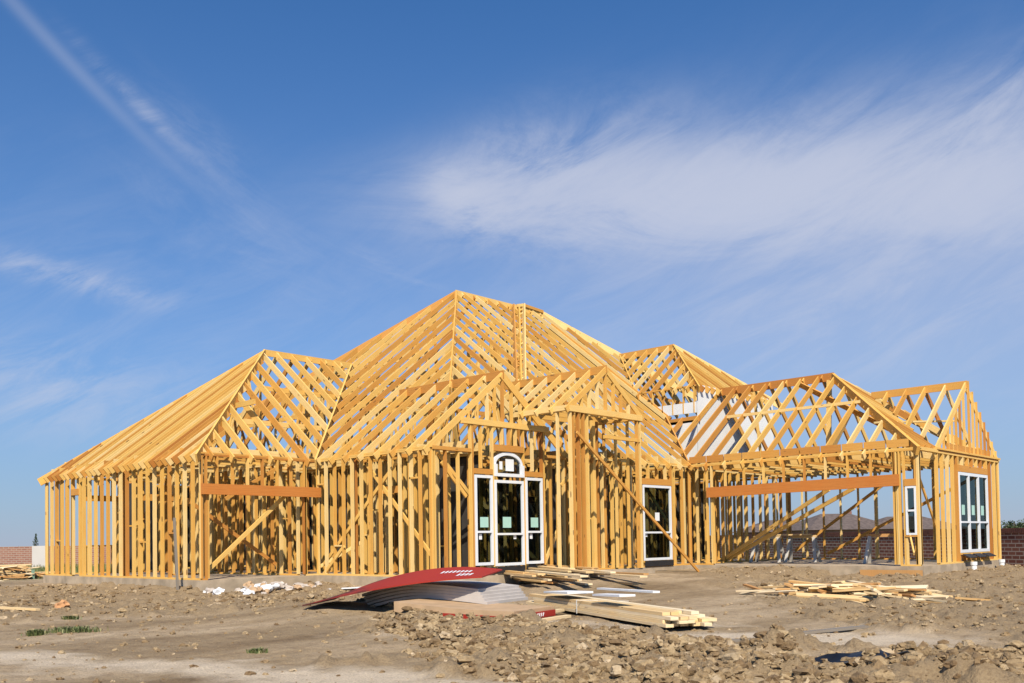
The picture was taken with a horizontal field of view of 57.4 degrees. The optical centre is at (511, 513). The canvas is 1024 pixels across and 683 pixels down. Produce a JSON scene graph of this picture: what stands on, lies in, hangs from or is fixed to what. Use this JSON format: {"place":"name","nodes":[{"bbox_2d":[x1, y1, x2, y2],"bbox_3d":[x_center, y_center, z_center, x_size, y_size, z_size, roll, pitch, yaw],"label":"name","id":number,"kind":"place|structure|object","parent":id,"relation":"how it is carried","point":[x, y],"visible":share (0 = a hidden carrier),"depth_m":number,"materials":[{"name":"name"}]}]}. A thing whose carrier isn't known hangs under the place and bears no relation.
{"place":"outdoors","nodes":[
{"label":"outdoors","id":0,"kind":"place"},
{"bbox_2d":[1,562,267,579],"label":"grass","id":1,"kind":"structure","parent":0,"point":[39,569],"depth_m":47.60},
{"bbox_2d":[0,557,1023,682],"bbox_3d":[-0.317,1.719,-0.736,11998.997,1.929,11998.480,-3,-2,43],"label":"ground","id":2,"kind":"structure","parent":0,"point":[707,592],"depth_m":11.96,"materials":[{"name":"soil"}]},
{"bbox_2d":[0,606,39,610],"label":"loose board","id":3,"kind":"object","parent":2,"relation":"on","point":[21,608],"visible":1,"depth_m":16.78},
{"bbox_2d":[21,628,49,636],"bbox_3d":[-6.408,1.595,12.566,0.373,0.110,0.251,-1,-2,5],"label":"grass tuft","id":4,"kind":"object","parent":2,"relation":"on","point":[34,632],"visible":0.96,"depth_m":12.53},
{"bbox_2d":[32,546,44,566],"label":"white wall","id":5,"kind":"structure","parent":2,"relation":"on","point":[38,555],"depth_m":55.87,"materials":[{"name":"paint"}]},
{"bbox_2d":[0,546,110,566],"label":"brick fence","id":6,"kind":"object","parent":2,"relation":"on","point":[15,555],"depth_m":61.40,"materials":[{"name":"brick"}]},
{"bbox_2d":[54,599,69,607],"bbox_3d":[-8.452,1.703,17.553,0.300,0.199,0.257,-1,-2,-13],"label":"orange stone","id":7,"kind":"object","parent":2,"relation":"on","point":[62,603],"visible":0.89,"depth_m":17.47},
{"bbox_2d":[29,625,108,632],"bbox_3d":[-6.223,1.621,13.120,0.982,0.122,0.594,-1,-2,7],"label":"grass tuft","id":8,"kind":"object","parent":2,"relation":"on","point":[79,629],"visible":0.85,"depth_m":13.02,"materials":[{"name":"plant"}]},
{"bbox_2d":[60,615,81,619],"bbox_3d":[-7.161,1.685,15.156,0.339,0.090,0.218,-1,-2,-13],"label":"grass tuft","id":9,"kind":"object","parent":2,"relation":"on","point":[70,617],"visible":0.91,"depth_m":15.12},
{"bbox_2d":[173,518,178,589],"bbox_3d":[-8.021,1.037,22.316,0.061,1.911,0.412,0,-2,-32],"label":"grey plank","id":10,"kind":"object","parent":2,"relation":"on","point":[175,553],"visible":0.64,"depth_m":22.31,"materials":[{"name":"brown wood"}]},
{"bbox_2d":[213,587,224,594],"bbox_3d":[-6.801,1.818,21.698,0.283,0.242,0.248,0,-2,-21],"label":"rubble chunk","id":11,"kind":"object","parent":2,"relation":"on","point":[218,590],"visible":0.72,"depth_m":21.61,"materials":[{"name":"white stone"}]},
{"bbox_2d":[243,589,254,594],"bbox_3d":[-6.053,1.792,21.468,0.275,0.141,0.223,-1,-2,6],"label":"rubble chunk","id":12,"kind":"object","parent":2,"relation":"on","point":[247,592],"visible":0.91,"depth_m":21.39,"materials":[{"name":"white stone"}]},
{"bbox_2d":[249,586,258,593],"bbox_3d":[-5.999,1.800,21.742,0.235,0.252,0.241,-1,-2,2],"label":"rubble chunk","id":13,"kind":"object","parent":2,"relation":"on","point":[255,589],"visible":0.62,"depth_m":21.69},
{"bbox_2d":[246,647,267,653],"bbox_3d":[-2.817,1.510,10.305,0.252,0.078,0.198,-1,-2,-12],"label":"grass tuft","id":14,"kind":"object","parent":2,"relation":"on","point":[258,650],"visible":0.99,"depth_m":10.29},
{"bbox_2d":[260,584,271,591],"bbox_3d":[-5.848,1.764,22.199,0.331,0.191,0.206,-2,-2,20],"label":"rubble chunk","id":15,"kind":"object","parent":2,"relation":"on","point":[267,586],"visible":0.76,"depth_m":22.13,"materials":[{"name":"white stone"}]},
{"bbox_2d":[273,581,285,589],"bbox_3d":[-5.596,1.725,22.433,0.320,0.222,0.184,-1,-2,-5],"label":"rubble chunk","id":16,"kind":"object","parent":2,"relation":"on","point":[282,584],"visible":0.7,"depth_m":22.37,"materials":[{"name":"stone"}]},
{"bbox_2d":[302,567,501,605],"bbox_3d":[-1.733,1.157,14.982,2.950,0.564,1.220,-1,-2,14],"label":"red sheet","id":17,"kind":"object","parent":2,"relation":"on","point":[435,575],"visible":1,"depth_m":14.78,"materials":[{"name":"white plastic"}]},
{"bbox_2d":[370,596,527,606],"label":"grey board","id":18,"kind":"object","parent":2,"relation":"on","point":[455,599],"visible":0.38,"depth_m":14.67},
{"bbox_2d":[367,592,524,604],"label":"grey board","id":19,"kind":"object","parent":18,"relation":"on","point":[440,595],"visible":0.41,"depth_m":14.76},
{"bbox_2d":[366,589,523,601],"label":"grey board","id":20,"kind":"object","parent":19,"relation":"on","point":[442,592],"visible":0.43,"depth_m":14.77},
{"bbox_2d":[364,586,520,598],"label":"grey board","id":21,"kind":"object","parent":20,"relation":"on","point":[440,589],"visible":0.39,"depth_m":14.80,"materials":[{"name":"wood"}]},
{"bbox_2d":[362,580,518,596],"bbox_3d":[-1.184,1.231,15.377,2.300,0.223,1.220,-2,-2,31],"label":"grey board","id":22,"kind":"object","parent":21,"relation":"on","point":[477,586],"visible":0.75,"depth_m":14.93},
{"bbox_2d":[394,598,555,618],"bbox_3d":[-0.564,1.414,13.925,2.131,0.250,1.168,-2,-2,31],"label":"tan sheet stack","id":23,"kind":"object","parent":2,"relation":"on","point":[447,607],"visible":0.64,"depth_m":13.68,"materials":[{"name":"beige wood"}]},
{"bbox_2d":[0,564,1023,682],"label":"dirt clods","id":24,"kind":"object","parent":2,"relation":"on","point":[659,670],"visible":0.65,"depth_m":9.19,"materials":[{"name":"soil"}]},
{"bbox_2d":[789,587,865,594],"bbox_3d":[5.715,1.395,16.977,1.360,0.158,0.093,-2,-2,33],"label":"lumber offcut","id":25,"kind":"object","parent":24,"relation":"on","point":[807,591],"visible":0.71,"depth_m":17.15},
{"bbox_2d":[37,290,1001,592],"bbox_3d":[-0.174,-2.981,29.880,24.011,10.520,21.593,-3,-2,43],"label":"timber house frame","id":26,"kind":"object","parent":2,"relation":"on","point":[351,510],"visible":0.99,"depth_m":26.41,"materials":[{"name":"yellow wood"}]},
{"bbox_2d":[474,475,493,565],"bbox_3d":[-0.691,0.150,22.772,0.090,2.200,0.620,-3,-2,43],"label":"window","id":27,"kind":"structure","parent":26,"relation":"in","point":[483,484],"depth_m":22.80,"materials":[{"name":"white plastic"}]},
{"bbox_2d":[494,480,524,565],"bbox_3d":[-0.070,0.224,23.429,0.090,2.130,1.060,-3,-2,43],"label":"window","id":28,"kind":"structure","parent":26,"relation":"in","point":[508,494],"depth_m":23.45,"materials":[{"name":"white plastic"}]},
{"bbox_2d":[494,452,524,477],"bbox_3d":[-0.103,-1.239,23.481,0.155,0.620,1.060,-3,-2,43],"label":"window","id":29,"kind":"structure","parent":26,"relation":"in","point":[506,464],"depth_m":23.48,"materials":[{"name":"white plastic"}]},
{"bbox_2d":[525,477,543,563],"bbox_3d":[0.566,0.174,24.109,0.090,2.210,0.660,-3,-2,43],"label":"window","id":30,"kind":"structure","parent":26,"relation":"in","point":[533,486],"depth_m":24.14,"materials":[{"name":"white plastic"}]},
{"bbox_2d":[642,485,672,560],"bbox_3d":[4.222,0.255,27.197,0.090,2.170,1.440,-3,-2,43],"label":"window","id":31,"kind":"structure","parent":26,"relation":"in","point":[656,499],"depth_m":27.23,"materials":[{"name":"white plastic"}]},
{"bbox_2d":[749,536,784,562],"bbox_3d":[8.155,1.126,29.814,1.009,0.856,0.641,-2,-2,33],"label":"sawhorse","id":32,"kind":"object","parent":26,"relation":"on","point":[779,546],"visible":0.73,"depth_m":29.72,"materials":[{"name":"wood"}]},
{"bbox_2d":[763,534,811,535],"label":"loose board","id":33,"kind":"object","parent":32,"relation":"on","point":[788,534],"visible":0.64,"depth_m":29.43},
{"bbox_2d":[784,535,821,562],"bbox_3d":[9.118,1.096,29.321,1.009,0.856,0.641,-2,-2,33],"label":"sawhorse","id":34,"kind":"object","parent":26,"relation":"on","point":[814,545],"visible":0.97,"depth_m":29.29,"materials":[{"name":"wood"}]},
{"bbox_2d":[863,534,904,563],"bbox_3d":[10.610,0.994,26.684,1.009,0.856,0.641,-2,-2,33],"label":"sawhorse","id":35,"kind":"object","parent":26,"relation":"on","point":[868,552],"visible":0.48,"depth_m":26.77,"materials":[{"name":"wood"}]},
{"bbox_2d":[905,486,916,534],"bbox_3d":[10.248,-0.089,23.975,0.270,1.250,0.090,-3,-2,43],"label":"window","id":36,"kind":"structure","parent":26,"relation":"in","point":[910,491],"depth_m":23.99,"materials":[{"name":"white plastic"}]},
{"bbox_2d":[958,472,989,552],"bbox_3d":[13.250,-0.034,26.823,0.090,2.250,2.540,-3,-2,43],"label":"window","id":37,"kind":"structure","parent":26,"relation":"in","point":[973,488],"depth_m":26.86,"materials":[{"name":"white plastic"}]},
{"bbox_2d":[542,615,570,620],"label":"loose board","id":38,"kind":"object","parent":2,"relation":"on","point":[557,617],"visible":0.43,"depth_m":13.60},
{"bbox_2d":[558,580,592,584],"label":"loose board","id":39,"kind":"object","parent":2,"relation":"on","point":[582,583],"visible":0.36,"depth_m":21.28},
{"bbox_2d":[526,601,673,627],"bbox_3d":[1.155,1.500,14.253,0.115,0.062,4.984,0,-2,-20],"label":"lumber board","id":40,"kind":"object","parent":2,"relation":"on","point":[666,625],"visible":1,"depth_m":13.42,"materials":[{"name":"wood"}]},
{"bbox_2d":[534,600,669,622],"bbox_3d":[1.213,1.450,14.155,0.115,0.062,4.516,0,-2,-20],"label":"lumber board","id":41,"kind":"object","parent":40,"relation":"on","point":[609,612],"visible":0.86,"depth_m":13.53,"materials":[{"name":"wood"}]},
{"bbox_2d":[533,597,678,620],"bbox_3d":[1.243,1.404,14.151,0.115,0.062,4.804,0,-2,-20],"label":"lumber board","id":42,"kind":"object","parent":41,"relation":"on","point":[670,618],"visible":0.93,"depth_m":13.40,"materials":[{"name":"wood"}]},
{"bbox_2d":[529,593,669,615],"bbox_3d":[1.179,1.365,14.349,0.115,0.062,4.772,0,-2,-20],"label":"lumber board","id":43,"kind":"object","parent":42,"relation":"on","point":[641,610],"visible":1,"depth_m":13.67,"materials":[{"name":"wood"}]},
{"bbox_2d":[615,582,638,584],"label":"loose board","id":44,"kind":"object","parent":2,"relation":"on","point":[625,583],"visible":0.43,"depth_m":21.10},
{"bbox_2d":[597,588,659,592],"bbox_3d":[1.866,1.242,15.239,0.120,0.060,2.001,0,-2,-20],"label":"foam strip","id":45,"kind":"object","parent":2,"relation":"on","point":[633,590],"visible":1,"depth_m":15.06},
{"bbox_2d":[700,622,711,625],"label":"lumber board","id":46,"kind":"object","parent":2,"relation":"on","point":[705,623],"visible":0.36,"depth_m":12.04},
{"bbox_2d":[698,618,709,621],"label":"lumber board","id":47,"kind":"object","parent":46,"relation":"on","point":[703,619],"visible":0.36,"depth_m":12.15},
{"bbox_2d":[743,584,763,589],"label":"lumber offcut","id":48,"kind":"object","parent":2,"relation":"on","point":[751,586],"visible":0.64,"depth_m":19.64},
{"bbox_2d":[733,518,791,537],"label":"house","id":49,"kind":"structure","parent":2,"relation":"on","point":[757,527],"depth_m":161.63,"materials":[{"name":"grey"}]},
{"bbox_2d":[739,590,796,594],"bbox_3d":[4.992,1.537,18.285,0.060,0.185,1.772,0,-2,-21],"label":"lumber offcut","id":50,"kind":"object","parent":2,"relation":"on","point":[764,592],"visible":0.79,"depth_m":18.26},
{"bbox_2d":[736,589,775,591],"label":"loose board","id":51,"kind":"object","parent":50,"relation":"on","point":[755,590],"visible":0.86,"depth_m":18.61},
{"bbox_2d":[803,625,868,633],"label":"loose board","id":52,"kind":"object","parent":2,"relation":"on","point":[835,629],"visible":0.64,"depth_m":11.34,"materials":[{"name":"brown wood"}]},
{"bbox_2d":[796,592,876,600],"bbox_3d":[5.815,1.451,16.240,1.684,0.177,0.144,-1,-2,14],"label":"lumber offcut","id":53,"kind":"object","parent":2,"relation":"on","point":[824,596],"visible":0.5,"depth_m":16.27,"materials":[{"name":"wood"}]},
{"bbox_2d":[779,511,903,533],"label":"house","id":54,"kind":"structure","parent":2,"relation":"on","point":[849,522],"depth_m":146.30,"materials":[{"name":"brown"}]},
{"bbox_2d":[833,598,865,601],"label":"lumber offcut","id":55,"kind":"object","parent":2,"relation":"on","point":[858,600],"visible":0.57,"depth_m":15.78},
{"bbox_2d":[815,650,909,663],"bbox_3d":[2.765,1.216,7.838,1.199,0.180,0.278,-2,-2,22],"label":"plastic scrap","id":56,"kind":"object","parent":2,"relation":"on","point":[834,657],"visible":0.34,"depth_m":7.86,"materials":[{"name":"plastic"}]},
{"bbox_2d":[710,528,1023,565],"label":"brick fence","id":57,"kind":"object","parent":2,"relation":"on","point":[1012,545],"visible":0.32,"depth_m":38.26,"materials":[{"name":"brick"}]},
{"bbox_2d":[864,591,907,599],"bbox_3d":[6.329,1.382,15.829,0.144,0.129,0.784,0,-2,-31],"label":"lumber offcut","id":58,"kind":"object","parent":2,"relation":"on","point":[883,595],"visible":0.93,"depth_m":15.78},
{"bbox_2d":[898,593,915,596],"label":"lumber offcut","id":59,"kind":"object","parent":2,"relation":"on","point":[907,595],"visible":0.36,"depth_m":15.72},
{"bbox_2d":[899,591,931,594],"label":"lumber offcut","id":60,"kind":"object","parent":59,"relation":"on","point":[919,592],"visible":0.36,"depth_m":16.05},
{"bbox_2d":[849,586,926,590],"bbox_3d":[6.599,1.317,16.472,0.093,0.044,1.405,0,-2,-39],"label":"lumber offcut","id":61,"kind":"object","parent":60,"relation":"on","point":[912,589],"visible":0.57,"depth_m":16.06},
{"bbox_2d":[878,516,951,534],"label":"house","id":62,"kind":"structure","parent":2,"relation":"on","point":[927,523],"depth_m":156.99,"materials":[{"name":"brown"}]},
{"bbox_2d":[909,598,932,601],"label":"lumber offcut","id":63,"kind":"object","parent":2,"relation":"on","point":[918,599],"visible":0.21,"depth_m":15.65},
{"bbox_2d":[906,595,948,598],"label":"lumber offcut","id":64,"kind":"object","parent":2,"relation":"on","point":[937,596],"visible":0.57,"depth_m":15.54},
{"bbox_2d":[911,596,946,601],"bbox_3d":[6.993,1.421,15.284,0.096,0.105,1.396,-1,-2,-12],"label":"lumber offcut","id":65,"kind":"object","parent":2,"relation":"on","point":[936,600],"visible":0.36,"depth_m":15.42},
{"bbox_2d":[955,597,989,601],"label":"lumber offcut","id":66,"kind":"object","parent":2,"relation":"on","point":[969,599],"visible":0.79,"depth_m":15.41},
{"bbox_2d":[970,562,976,569],"bbox_3d":[12.787,1.586,25.860,0.175,0.530,0.180,-3,-2,43],"label":"drain pipe","id":67,"kind":"object","parent":2,"relation":"on","point":[973,565],"visible":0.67,"depth_m":25.80,"materials":[{"name":"white plastic"}]},
{"bbox_2d":[1001,520,1017,527],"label":"tree","id":68,"kind":"object","parent":2,"relation":"on","point":[1007,525],"visible":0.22,"depth_m":159.92,"materials":[{"name":"green plant"}]},
{"bbox_2d":[1008,518,1023,527],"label":"tree","id":69,"kind":"object","parent":2,"relation":"on","point":[1014,523],"visible":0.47,"depth_m":163.59,"materials":[{"name":"green plant"}]},
{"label":"lumber offcut","id":70,"kind":"object","parent":2,"relation":"on","visible":0},
{"bbox_2d":[854,593,891,595],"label":"lumber offcut","id":71,"kind":"object","parent":70,"relation":"on","point":[857,594],"visible":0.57,"depth_m":16.31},
{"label":"lumber offcut","id":72,"kind":"object","parent":2,"relation":"on","visible":0},
{"bbox_2d":[775,588,807,590],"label":"lumber offcut","id":73,"kind":"object","parent":72,"relation":"on","point":[777,589],"visible":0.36,"depth_m":17.91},
{"bbox_2d":[798,584,838,587],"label":"lumber offcut","id":74,"kind":"object","parent":72,"relation":"on","point":[831,586],"visible":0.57,"depth_m":16.68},
{"bbox_2d":[758,585,793,587],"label":"lumber offcut","id":75,"kind":"object","parent":74,"relation":"on","point":[782,586],"visible":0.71,"depth_m":18.40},
{"bbox_2d":[793,584,853,586],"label":"lumber offcut","id":76,"kind":"object","parent":74,"relation":"on","point":[809,585],"visible":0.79,"depth_m":17.32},
{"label":"lumber offcut","id":77,"kind":"object","parent":2,"relation":"on","visible":0},
{"bbox_2d":[788,580,822,583],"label":"lumber offcut","id":78,"kind":"object","parent":77,"relation":"on","point":[795,581],"visible":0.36,"depth_m":18.05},
{"bbox_2d":[878,585,928,588],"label":"lumber offcut","id":79,"kind":"object","parent":77,"relation":"on","point":[917,586],"visible":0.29,"depth_m":17.06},
{"bbox_3d":[-6.320,1.806,22.556,0.366,0.189,0.404,-3,-2,43],"label":"rubble chunk","id":80,"kind":"object","parent":2,"relation":"on","visible":0},
{"bbox_2d":[243,581,253,587],"bbox_3d":[-6.369,1.728,22.622,0.294,0.217,0.272,0,-2,-17],"label":"rubble chunk","id":81,"kind":"object","parent":80,"relation":"on","point":[248,584],"visible":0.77,"depth_m":22.53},
{"bbox_2d":[0,0,1023,546],"label":"sky","id":82,"kind":"structure","parent":0,"point":[760,190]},
{"bbox_2d":[817,589,835,592],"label":"lumber offcut","id":83,"kind":"object","parent":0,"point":[823,590],"visible":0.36,"depth_m":16.71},
{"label":"lumber offcut","id":84,"kind":"object","parent":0,"visible":0},
{"bbox_2d":[808,587,854,591],"bbox_3d":[6.035,1.364,16.816,1.363,0.114,0.141,-1,-2,9],"label":"lumber offcut","id":85,"kind":"object","parent":84,"relation":"on","point":[813,589],"visible":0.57,"depth_m":16.82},
{"bbox_2d":[865,586,882,594],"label":"lumber offcut","id":86,"kind":"object","parent":85,"relation":"on","point":[878,592],"visible":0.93,"depth_m":16.10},
{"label":"lumber offcut","id":87,"kind":"object","parent":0,"visible":0},
{"bbox_2d":[0,564,32,566],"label":"lumber offcut","id":88,"kind":"object","parent":87,"relation":"on","point":[16,564],"visible":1,"depth_m":36.53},
{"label":"loose board","id":89,"kind":"object","parent":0,"visible":0},
{"bbox_2d":[519,580,557,583],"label":"loose board","id":90,"kind":"object","parent":89,"relation":"on","point":[549,582],"visible":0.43,"depth_m":21.78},
{"bbox_2d":[513,578,545,581],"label":"loose board","id":91,"kind":"object","parent":90,"relation":"on","point":[532,580],"visible":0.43,"depth_m":22.47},
{"bbox_2d":[511,576,551,580],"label":"loose board","id":92,"kind":"object","parent":91,"relation":"on","point":[533,578],"visible":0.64,"depth_m":21.81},
{"bbox_2d":[499,572,539,576],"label":"loose board","id":93,"kind":"object","parent":92,"relation":"on","point":[528,575],"visible":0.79,"depth_m":21.72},
{"bbox_2d":[505,570,528,573],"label":"loose board","id":94,"kind":"object","parent":93,"relation":"on","point":[518,572],"visible":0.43,"depth_m":22.37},
{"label":"loose board","id":95,"kind":"object","parent":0,"visible":0},
{"bbox_2d":[538,576,578,580],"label":"loose board","id":96,"kind":"object","parent":95,"relation":"on","point":[559,578],"visible":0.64,"depth_m":21.24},
{"bbox_2d":[546,574,571,577],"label":"loose board","id":97,"kind":"object","parent":96,"relation":"on","point":[551,575],"visible":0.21,"depth_m":22.11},
{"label":"loose board","id":98,"kind":"object","parent":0,"visible":0},
{"bbox_2d":[592,573,646,577],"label":"loose board","id":99,"kind":"object","parent":98,"relation":"on","point":[627,575],"visible":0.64,"depth_m":21.27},
{"bbox_2d":[577,569,615,572],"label":"loose board","id":100,"kind":"object","parent":99,"relation":"on","point":[602,571],"visible":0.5,"depth_m":22.26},
{"bbox_2d":[599,572,648,574],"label":"loose board","id":101,"kind":"object","parent":99,"relation":"on","point":[629,573],"visible":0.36,"depth_m":21.75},
{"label":"loose board","id":102,"kind":"object","parent":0,"visible":0},
{"bbox_2d":[525,570,587,576],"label":"loose board","id":103,"kind":"object","parent":102,"relation":"on","point":[558,573],"visible":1,"depth_m":20.98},
{"bbox_2d":[528,567,570,572],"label":"loose board","id":104,"kind":"object","parent":103,"relation":"on","point":[567,571],"visible":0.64,"depth_m":22.18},
{"bbox_2d":[537,566,593,572],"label":"loose board","id":105,"kind":"object","parent":103,"relation":"on","point":[571,570],"visible":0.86,"depth_m":21.80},
{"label":"loose board","id":106,"kind":"object","parent":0,"visible":0},
{"bbox_2d":[538,564,598,569],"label":"loose board","id":107,"kind":"object","parent":106,"relation":"on","point":[591,568],"visible":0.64,"depth_m":22.72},
{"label":"lumber board","id":108,"kind":"object","parent":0,"visible":0},
{"bbox_2d":[670,620,686,623],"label":"lumber board","id":109,"kind":"object","parent":108,"relation":"on","point":[680,621],"visible":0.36,"depth_m":11.92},
{"bbox_2d":[669,615,688,619],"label":"lumber board","id":110,"kind":"object","parent":109,"relation":"on","point":[683,617],"visible":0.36,"depth_m":11.94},
{"bbox_2d":[543,594,678,614],"bbox_3d":[1.358,1.359,14.246,0.115,0.062,4.441,0,-2,-20],"label":"lumber board","id":111,"kind":"object","parent":110,"relation":"on","point":[674,612],"visible":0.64,"depth_m":13.59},
{"bbox_2d":[544,590,592,593],"bbox_3d":[0.914,1.280,15.319,0.450,0.060,1.001,0,-2,-20],"label":"foam strip","id":112,"kind":"object","parent":111,"relation":"on","point":[567,592],"visible":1,"depth_m":14.99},
{"bbox_2d":[592,593,634,596],"bbox_3d":[1.473,1.181,13.598,0.250,0.060,0.901,0,-2,-20],"label":"foam strip","id":113,"kind":"object","parent":111,"relation":"on","point":[616,595],"visible":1,"depth_m":13.34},
{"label":"lumber board","id":114,"kind":"object","parent":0,"visible":0},
{"bbox_2d":[679,614,696,619],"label":"lumber board","id":115,"kind":"object","parent":114,"relation":"on","point":[691,617],"visible":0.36,"depth_m":11.99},
{"bbox_2d":[552,594,681,613],"bbox_3d":[1.440,1.362,14.418,0.115,0.062,4.390,0,-2,-20],"label":"lumber board","id":116,"kind":"object","parent":115,"relation":"on","point":[680,611],"visible":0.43,"depth_m":13.80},
{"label":"lumber board","id":117,"kind":"object","parent":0,"visible":0},
{"bbox_2d":[552,593,698,614],"bbox_3d":[1.576,1.361,14.438,0.115,0.062,4.745,0,-2,-20],"label":"lumber board","id":118,"kind":"object","parent":117,"relation":"on","point":[690,612],"visible":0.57,"depth_m":13.33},
{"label":"lumber offcut","id":119,"kind":"object","parent":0,"visible":0},
{"bbox_2d":[879,589,907,591],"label":"lumber offcut","id":120,"kind":"object","parent":119,"relation":"on","point":[893,590],"visible":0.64,"depth_m":16.13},
{"bbox_2d":[807,587,895,592],"bbox_3d":[6.020,1.356,16.626,1.546,0.158,0.053,-2,-2,37],"label":"lumber offcut","id":121,"kind":"object","parent":120,"relation":"on","point":[863,589],"visible":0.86,"depth_m":16.52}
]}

